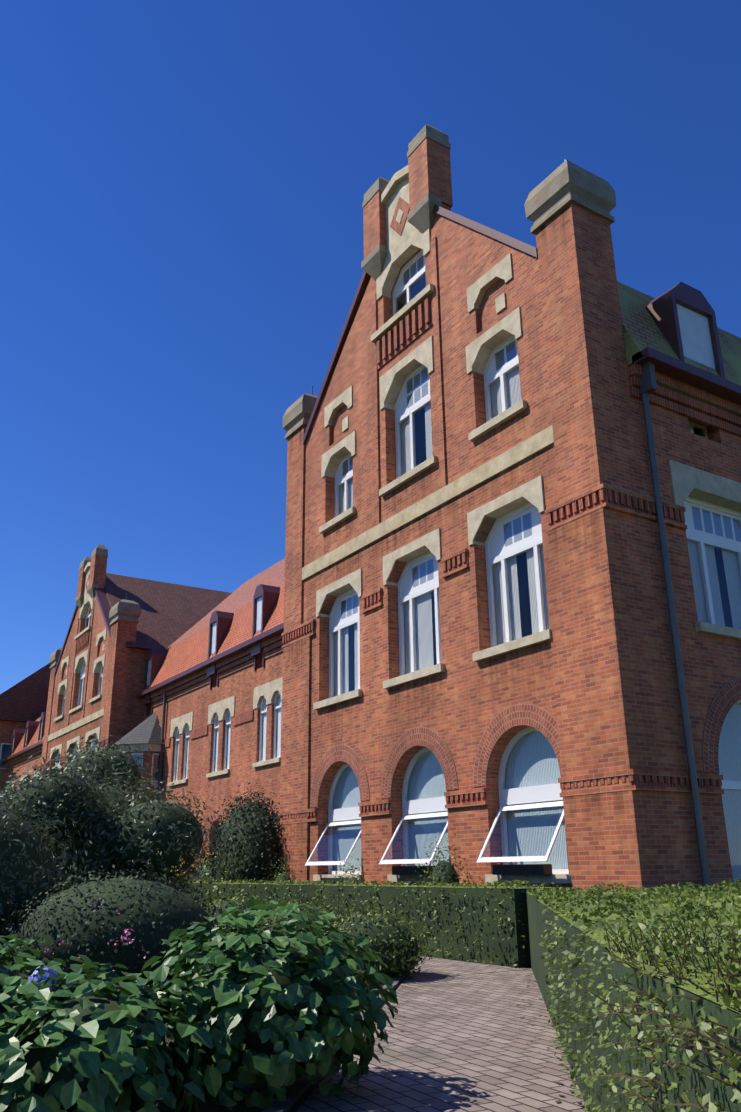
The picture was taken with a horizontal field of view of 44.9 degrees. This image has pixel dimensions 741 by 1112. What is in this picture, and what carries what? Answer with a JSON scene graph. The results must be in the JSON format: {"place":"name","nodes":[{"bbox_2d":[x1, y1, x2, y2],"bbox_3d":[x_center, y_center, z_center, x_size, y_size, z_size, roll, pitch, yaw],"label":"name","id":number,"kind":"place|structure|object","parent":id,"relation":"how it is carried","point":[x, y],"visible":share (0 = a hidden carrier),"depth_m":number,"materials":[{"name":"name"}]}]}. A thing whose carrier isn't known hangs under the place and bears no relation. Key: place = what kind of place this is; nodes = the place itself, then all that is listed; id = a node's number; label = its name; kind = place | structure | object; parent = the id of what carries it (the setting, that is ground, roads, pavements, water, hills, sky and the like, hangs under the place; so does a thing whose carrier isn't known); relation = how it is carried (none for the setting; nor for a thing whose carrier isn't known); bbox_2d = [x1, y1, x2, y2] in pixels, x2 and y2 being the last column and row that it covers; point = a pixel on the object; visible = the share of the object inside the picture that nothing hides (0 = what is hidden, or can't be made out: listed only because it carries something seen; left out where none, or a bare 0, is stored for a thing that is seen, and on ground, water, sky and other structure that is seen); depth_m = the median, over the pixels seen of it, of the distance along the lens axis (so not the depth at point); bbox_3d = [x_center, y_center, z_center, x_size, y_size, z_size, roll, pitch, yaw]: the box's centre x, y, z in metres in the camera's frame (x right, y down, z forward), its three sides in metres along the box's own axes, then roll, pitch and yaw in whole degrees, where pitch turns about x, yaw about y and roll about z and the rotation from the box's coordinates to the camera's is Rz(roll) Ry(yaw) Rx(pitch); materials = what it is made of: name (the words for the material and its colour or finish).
{"place":"outdoors","nodes":[
{"label":"outdoors","id":0,"kind":"place"},
{"bbox_2d":[4,755,40,801],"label":"link wall","id":1,"kind":"structure","parent":0,"point":[28,765],"depth_m":59.33,"materials":[{"name":"red brick"}]},
{"bbox_2d":[2,712,45,761],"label":"dormers","id":2,"kind":"object","parent":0,"point":[31,726],"visible":0.42,"depth_m":59.78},
{"bbox_2d":[6,716,43,757],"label":"link roof","id":3,"kind":"structure","parent":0,"point":[34,739],"depth_m":60.04,"materials":[{"name":"orange tile"}]},
{"bbox_2d":[7,720,42,792],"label":"windows","id":4,"kind":"structure","parent":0,"point":[21,779],"depth_m":59.75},
{"bbox_2d":[48,708,103,741],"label":"wing stone band","id":5,"kind":"object","parent":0,"point":[85,720],"visible":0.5,"depth_m":44.28,"materials":[{"name":"beige stone"}]},
{"bbox_2d":[56,678,101,771],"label":"wing curtain","id":6,"kind":"object","parent":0,"point":[81,692],"depth_m":46.17,"materials":[{"name":"white fabric"}]},
{"bbox_2d":[54,588,110,674],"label":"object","id":7,"kind":"object","parent":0,"point":[103,601],"visible":0.36,"depth_m":45.12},
{"bbox_2d":[47,585,126,772],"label":"wing wall","id":8,"kind":"structure","parent":0,"point":[98,627],"depth_m":44.34,"materials":[{"name":"red brick"}]},
{"bbox_2d":[49,544,140,668],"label":"stone caps","id":9,"kind":"object","parent":8,"relation":"on","point":[126,610],"visible":0.65,"depth_m":42.19,"materials":[{"name":"beige stone"}]},
{"bbox_2d":[104,573,231,649],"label":"wing roof","id":10,"kind":"structure","parent":8,"relation":"on","point":[171,613],"depth_m":46.52,"materials":[{"name":"red tile"}]},
{"bbox_2d":[40,555,136,774],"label":"wing","id":11,"kind":"structure","parent":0,"point":[98,568],"depth_m":45.90,"materials":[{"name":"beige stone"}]},
{"bbox_2d":[0,859,238,996],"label":"box shrub","id":12,"kind":"object","parent":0,"point":[129,951],"depth_m":8.25,"materials":[{"name":"green plant"}]},
{"bbox_2d":[118,648,147,739],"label":"wing side wall","id":13,"kind":"structure","parent":0,"point":[132,714],"depth_m":40.79,"materials":[{"name":"red brick"}]},
{"bbox_2d":[132,848,239,886],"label":"yellow flowers","id":14,"kind":"object","parent":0,"point":[186,871],"visible":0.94,"depth_m":9.78,"materials":[{"name":"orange plant"}]},
{"bbox_2d":[144,647,282,876],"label":"link wall","id":15,"kind":"structure","parent":0,"point":[241,684],"depth_m":32.58,"materials":[{"name":"red brick"}]},
{"bbox_2d":[157,692,166,800],"bbox_3d":[-8.782,9.725,37.250,0.100,8.550,0.100,11,-22,-31],"label":"drainpipe","id":16,"kind":"object","parent":15,"relation":"attached to","point":[162,737],"visible":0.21,"depth_m":37.89,"materials":[{"name":"black metal"}]},
{"bbox_2d":[136,584,283,715],"bbox_3d":[-4.230,2.896,32.755,1.420,2.990,21.700,11,-22,-31],"label":"brown metal link","id":17,"kind":"object","parent":15,"relation":"attached to","point":[269,594],"visible":0.31,"depth_m":34.43,"materials":[{"name":"brown metal"}]},
{"bbox_2d":[142,558,284,690],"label":"link roof","id":18,"kind":"structure","parent":15,"relation":"on","point":[188,649],"depth_m":37.48,"materials":[{"name":"red tile"}]},
{"bbox_2d":[206,806,277,837],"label":"shrub","id":19,"kind":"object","parent":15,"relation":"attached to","point":[214,819],"depth_m":32.36,"materials":[{"name":"green plant"}]},
{"bbox_2d":[146,598,282,837],"bbox_3d":[-4.609,6.401,31.816,0.460,9.361,20.020,11,-22,-31],"label":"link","id":20,"kind":"object","parent":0,"point":[268,691],"depth_m":32.86,"materials":[{"name":"beige stone"}]},
{"bbox_2d":[147,597,281,780],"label":"windows","id":21,"kind":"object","parent":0,"point":[258,623],"depth_m":32.02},
{"bbox_2d":[117,975,407,1111],"bbox_3d":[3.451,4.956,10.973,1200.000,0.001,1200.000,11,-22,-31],"label":"ground","id":22,"kind":"structure","parent":0,"point":[207,1106],"depth_m":4.50,"materials":[{"name":"soil"}]},
{"bbox_2d":[0,720,26,795],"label":"block","id":23,"kind":"structure","parent":22,"relation":"on","point":[7,728],"depth_m":64.58,"materials":[{"name":"red brick"}]},
{"bbox_2d":[0,663,50,721],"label":"roof","id":24,"kind":"structure","parent":23,"relation":"on","point":[25,700],"depth_m":65.88,"materials":[{"name":"red tile"}]},
{"bbox_2d":[0,768,97,965],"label":"olive shrub","id":25,"kind":"object","parent":22,"relation":"on","point":[35,857],"depth_m":9.55,"materials":[{"name":"green plant"}]},
{"bbox_2d":[0,934,121,1111],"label":"hydrangea","id":26,"kind":"object","parent":22,"relation":"on","point":[12,986],"depth_m":4.44,"materials":[{"name":"green plant"}]},
{"bbox_2d":[121,928,135,944],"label":"flower","id":27,"kind":"object","parent":26,"relation":"attached to","point":[127,934],"visible":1,"depth_m":4.50,"materials":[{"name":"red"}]},
{"bbox_2d":[44,898,145,974],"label":"purple flowers","id":28,"kind":"object","parent":22,"relation":"on","point":[60,943],"visible":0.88,"depth_m":5.11,"materials":[{"name":"red plant"}]},
{"bbox_2d":[0,748,205,900],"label":"olive shrub","id":29,"kind":"object","parent":22,"relation":"on","point":[119,787],"depth_m":11.77,"materials":[{"name":"green plant"}]},
{"bbox_2d":[0,797,7,839],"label":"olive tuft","id":30,"kind":"object","parent":29,"relation":"attached to","point":[3,828],"visible":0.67,"depth_m":9.33,"materials":[{"name":"green plant"}]},
{"bbox_2d":[0,754,119,854],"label":"bush","id":31,"kind":"object","parent":29,"relation":"attached to","point":[61,814],"depth_m":11.39,"materials":[{"name":"green plant"}]},
{"bbox_2d":[48,735,162,796],"bbox_3d":[-4.341,3.633,14.505,1.878,1.448,1.911,11,-22,-31],"label":"bush","id":32,"kind":"object","parent":29,"relation":"attached to","point":[101,761],"depth_m":14.18,"materials":[{"name":"green plant"}]},
{"bbox_2d":[86,783,227,889],"bbox_3d":[-2.897,3.815,11.999,1.878,1.492,1.893,11,-22,-31],"label":"bush","id":33,"kind":"object","parent":29,"relation":"attached to","point":[172,859],"depth_m":11.59,"materials":[{"name":"green plant"}]},
{"bbox_2d":[0,962,221,1111],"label":"hydrangea","id":34,"kind":"object","parent":22,"relation":"on","point":[120,1064],"depth_m":3.88,"materials":[{"name":"green plant"}]},
{"bbox_2d":[28,966,56,990],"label":"flower","id":35,"kind":"object","parent":34,"relation":"on","point":[38,978],"visible":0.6,"depth_m":4.22,"materials":[{"name":"blue plant"}]},
{"bbox_2d":[113,743,164,801],"bbox_3d":[-9.539,11.271,38.013,2.993,6.150,2.993,11,-22,-31],"label":"turret","id":36,"kind":"object","parent":22,"relation":"on","point":[155,747],"depth_m":37.55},
{"bbox_2d":[111,712,164,748],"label":"turret roof","id":37,"kind":"structure","parent":36,"relation":"on","point":[147,730],"depth_m":38.17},
{"bbox_2d":[138,771,208,892],"bbox_3d":[-4.916,5.240,16.057,3.874,3.005,4.535,11,-22,-31],"label":"olive shrub","id":38,"kind":"object","parent":22,"relation":"on","point":[189,877],"depth_m":16.00,"materials":[{"name":"green plant"}]},
{"bbox_2d":[185,852,216,881],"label":"shrub","id":39,"kind":"object","parent":22,"relation":"on","point":[203,870],"depth_m":27.86,"materials":[{"name":"green plant"}]},
{"bbox_2d":[197,885,276,970],"bbox_3d":[-1.548,4.211,10.121,1.464,0.959,1.470,11,-22,-31],"label":"hedge","id":40,"kind":"object","parent":22,"relation":"on","point":[233,897],"depth_m":10.02,"materials":[{"name":"green plant"}]},
{"bbox_2d":[204,779,288,882],"bbox_3d":[-2.717,6.572,20.071,1.707,3.068,3.154,11,-22,-31],"label":"bush","id":41,"kind":"object","parent":22,"relation":"on","point":[265,805],"depth_m":19.43,"materials":[{"name":"green plant"}]},
{"bbox_2d":[136,899,398,1108],"bbox_3d":[-0.559,2.353,4.833,1.430,0.938,1.416,11,-22,-31],"label":"hydrangea","id":42,"kind":"object","parent":22,"relation":"on","point":[326,1046],"depth_m":4.47,"materials":[{"name":"green plant"}]},
{"bbox_2d":[256,890,352,953],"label":"shrub","id":43,"kind":"object","parent":22,"relation":"on","point":[318,906],"depth_m":9.75,"materials":[{"name":"green plant"}]},
{"bbox_2d":[172,878,562,967],"bbox_3d":[-2.187,6.559,16.851,0.967,0.970,15.780,11,-22,-31],"label":"hedge","id":44,"kind":"object","parent":22,"relation":"on","point":[508,906],"depth_m":11.60,"materials":[{"name":"green plant"}]},
{"bbox_2d":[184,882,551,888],"bbox_3d":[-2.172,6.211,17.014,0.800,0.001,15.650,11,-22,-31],"label":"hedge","id":45,"kind":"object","parent":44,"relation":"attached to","point":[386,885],"visible":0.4,"depth_m":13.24,"materials":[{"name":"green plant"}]},
{"bbox_2d":[526,879,740,1111],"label":"hedge","id":46,"kind":"object","parent":22,"relation":"on","point":[704,1084],"depth_m":3.71,"materials":[{"name":"green plant"}]},
{"bbox_2d":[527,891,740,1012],"bbox_3d":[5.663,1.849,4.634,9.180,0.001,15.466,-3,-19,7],"label":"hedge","id":47,"kind":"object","parent":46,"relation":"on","point":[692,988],"visible":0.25,"depth_m":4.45,"materials":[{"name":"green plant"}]},
{"bbox_2d":[579,906,740,1111],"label":"hedge sprigs","id":48,"kind":"object","parent":46,"relation":"on","point":[702,1025],"depth_m":2.28,"materials":[{"name":"green plant"}]},
{"bbox_2d":[607,358,740,887],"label":"wing wall","id":49,"kind":"structure","parent":22,"relation":"on","point":[711,664],"depth_m":13.06,"materials":[{"name":"red brick"}]},
{"bbox_2d":[617,281,740,385],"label":"wing roof","id":50,"kind":"structure","parent":49,"relation":"on","point":[641,330],"depth_m":15.22,"materials":[{"name":"green tile"}]},
{"bbox_2d":[265,853,302,882],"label":"shrub","id":51,"kind":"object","parent":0,"point":[284,875],"depth_m":18.02,"materials":[{"name":"green plant"}]},
{"bbox_2d":[335,856,372,883],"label":"shrub","id":52,"kind":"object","parent":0,"point":[354,871],"depth_m":15.87,"materials":[{"name":"green plant"}]},
{"bbox_2d":[0,0,740,693],"label":"sky","id":53,"kind":"structure","parent":0,"point":[184,184],"materials":[{"name":"blue"}]},
{"bbox_2d":[323,902,431,983],"bbox_3d":[-0.032,4.163,9.740,1.505,0.766,1.481,11,-22,-31],"label":"bush","id":54,"kind":"object","parent":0,"point":[369,928],"depth_m":9.39,"materials":[{"name":"green plant"}]},
{"bbox_2d":[303,205,537,444],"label":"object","id":55,"kind":"object","parent":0,"point":[462,220],"visible":0.32,"depth_m":20.64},
{"bbox_2d":[302,425,553,580],"bbox_3d":[0.740,-0.762,17.389,0.145,0.300,8.730,11,-22,-31],"label":"wing stone band","id":56,"kind":"object","parent":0,"point":[524,450],"visible":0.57,"depth_m":16.48,"materials":[{"name":"beige stone"}]},
{"bbox_2d":[310,704,560,807],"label":"wing brick arch","id":57,"kind":"structure","parent":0,"point":[542,721],"depth_m":15.14,"materials":[{"name":"red brick"}]},
{"bbox_2d":[334,366,548,695],"bbox_3d":[1.040,-0.823,17.506,0.001,6.465,7.150,11,-22,-31],"label":"wing curtain","id":58,"kind":"object","parent":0,"point":[425,604],"depth_m":16.58,"materials":[{"name":"white fabric"}]},
{"bbox_2d":[296,956,587,1111],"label":"path","id":59,"kind":"structure","parent":0,"point":[462,1039],"depth_m":5.64,"materials":[{"name":"grey brick"}]},
{"bbox_2d":[261,957,420,1111],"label":"path edging","id":60,"kind":"object","parent":59,"relation":"on","point":[296,1089],"visible":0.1,"depth_m":4.66,"materials":[{"name":"grey stone"}]},
{"bbox_2d":[311,962,585,1108],"bbox_3d":[0.378,2.719,4.481,1.400,0.010,14.773,-3,-19,7],"label":"path debris","id":61,"kind":"object","parent":59,"relation":"on","point":[557,1101],"visible":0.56,"depth_m":5.00,"materials":[{"name":"brown plant"}]},
{"bbox_2d":[414,832,472,885],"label":"shrub","id":62,"kind":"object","parent":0,"point":[447,866],"depth_m":13.72,"materials":[{"name":"green plant"}]},
{"bbox_2d":[333,731,567,870],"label":"windows","id":63,"kind":"structure","parent":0,"point":[532,748],"depth_m":14.12,"materials":[{"name":"glass"}]},
{"bbox_2d":[287,206,625,833],"bbox_3d":[0.671,0.418,17.004,0.050,10.140,10.000,11,-22,-31],"label":"wing stain","id":64,"kind":"object","parent":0,"point":[437,523],"visible":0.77,"depth_m":15.73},
{"bbox_2d":[303,204,665,888],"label":"wing wall","id":65,"kind":"structure","parent":0,"point":[463,698],"depth_m":16.18,"materials":[{"name":"red brick"}]},
{"bbox_2d":[283,124,615,439],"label":"stone caps","id":66,"kind":"object","parent":65,"relation":"on","point":[564,184],"visible":0.65,"depth_m":15.38,"materials":[{"name":"beige stone"}]},
{"bbox_2d":[392,864,551,874],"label":"basement windows","id":67,"kind":"structure","parent":65,"relation":"attached to","point":[531,869],"depth_m":13.11,"materials":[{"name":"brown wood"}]},
{"bbox_2d":[402,860,547,865],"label":"plants","id":68,"kind":"object","parent":67,"relation":"on","point":[505,862],"depth_m":13.36,"materials":[{"name":"plant"}]},
{"bbox_2d":[277,137,732,891],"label":"wing","id":69,"kind":"structure","parent":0,"point":[603,841],"depth_m":15.03,"materials":[{"name":"red brick"}]},
{"bbox_2d":[606,301,740,881],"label":"trim","id":70,"kind":"structure","parent":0,"point":[692,482],"depth_m":14.37,"materials":[{"name":"beige stone"}]},
{"bbox_2d":[639,362,710,886],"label":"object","id":71,"kind":"object","parent":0,"point":[648,382],"visible":0.9,"depth_m":12.86,"materials":[{"name":"grey metal"}]},
{"bbox_2d":[632,282,740,404],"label":"brown metal wing","id":72,"kind":"object","parent":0,"point":[661,309],"visible":0.54,"depth_m":15.10,"materials":[{"name":"metal"}]},
{"bbox_2d":[676,303,715,368],"bbox_3d":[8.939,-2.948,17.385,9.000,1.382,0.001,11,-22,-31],"label":"dormer window","id":73,"kind":"structure","parent":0,"point":[687,338],"depth_m":15.41,"materials":[{"name":"glass"}]},
{"bbox_2d":[687,540,740,887],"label":"windows","id":74,"kind":"structure","parent":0,"point":[732,769],"depth_m":13.72,"materials":[{"name":"glass"}]},
{"bbox_2d":[702,676,740,772],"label":"wing brick arch","id":75,"kind":"structure","parent":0,"point":[727,697],"depth_m":12.90,"materials":[{"name":"red brick"}]}
]}

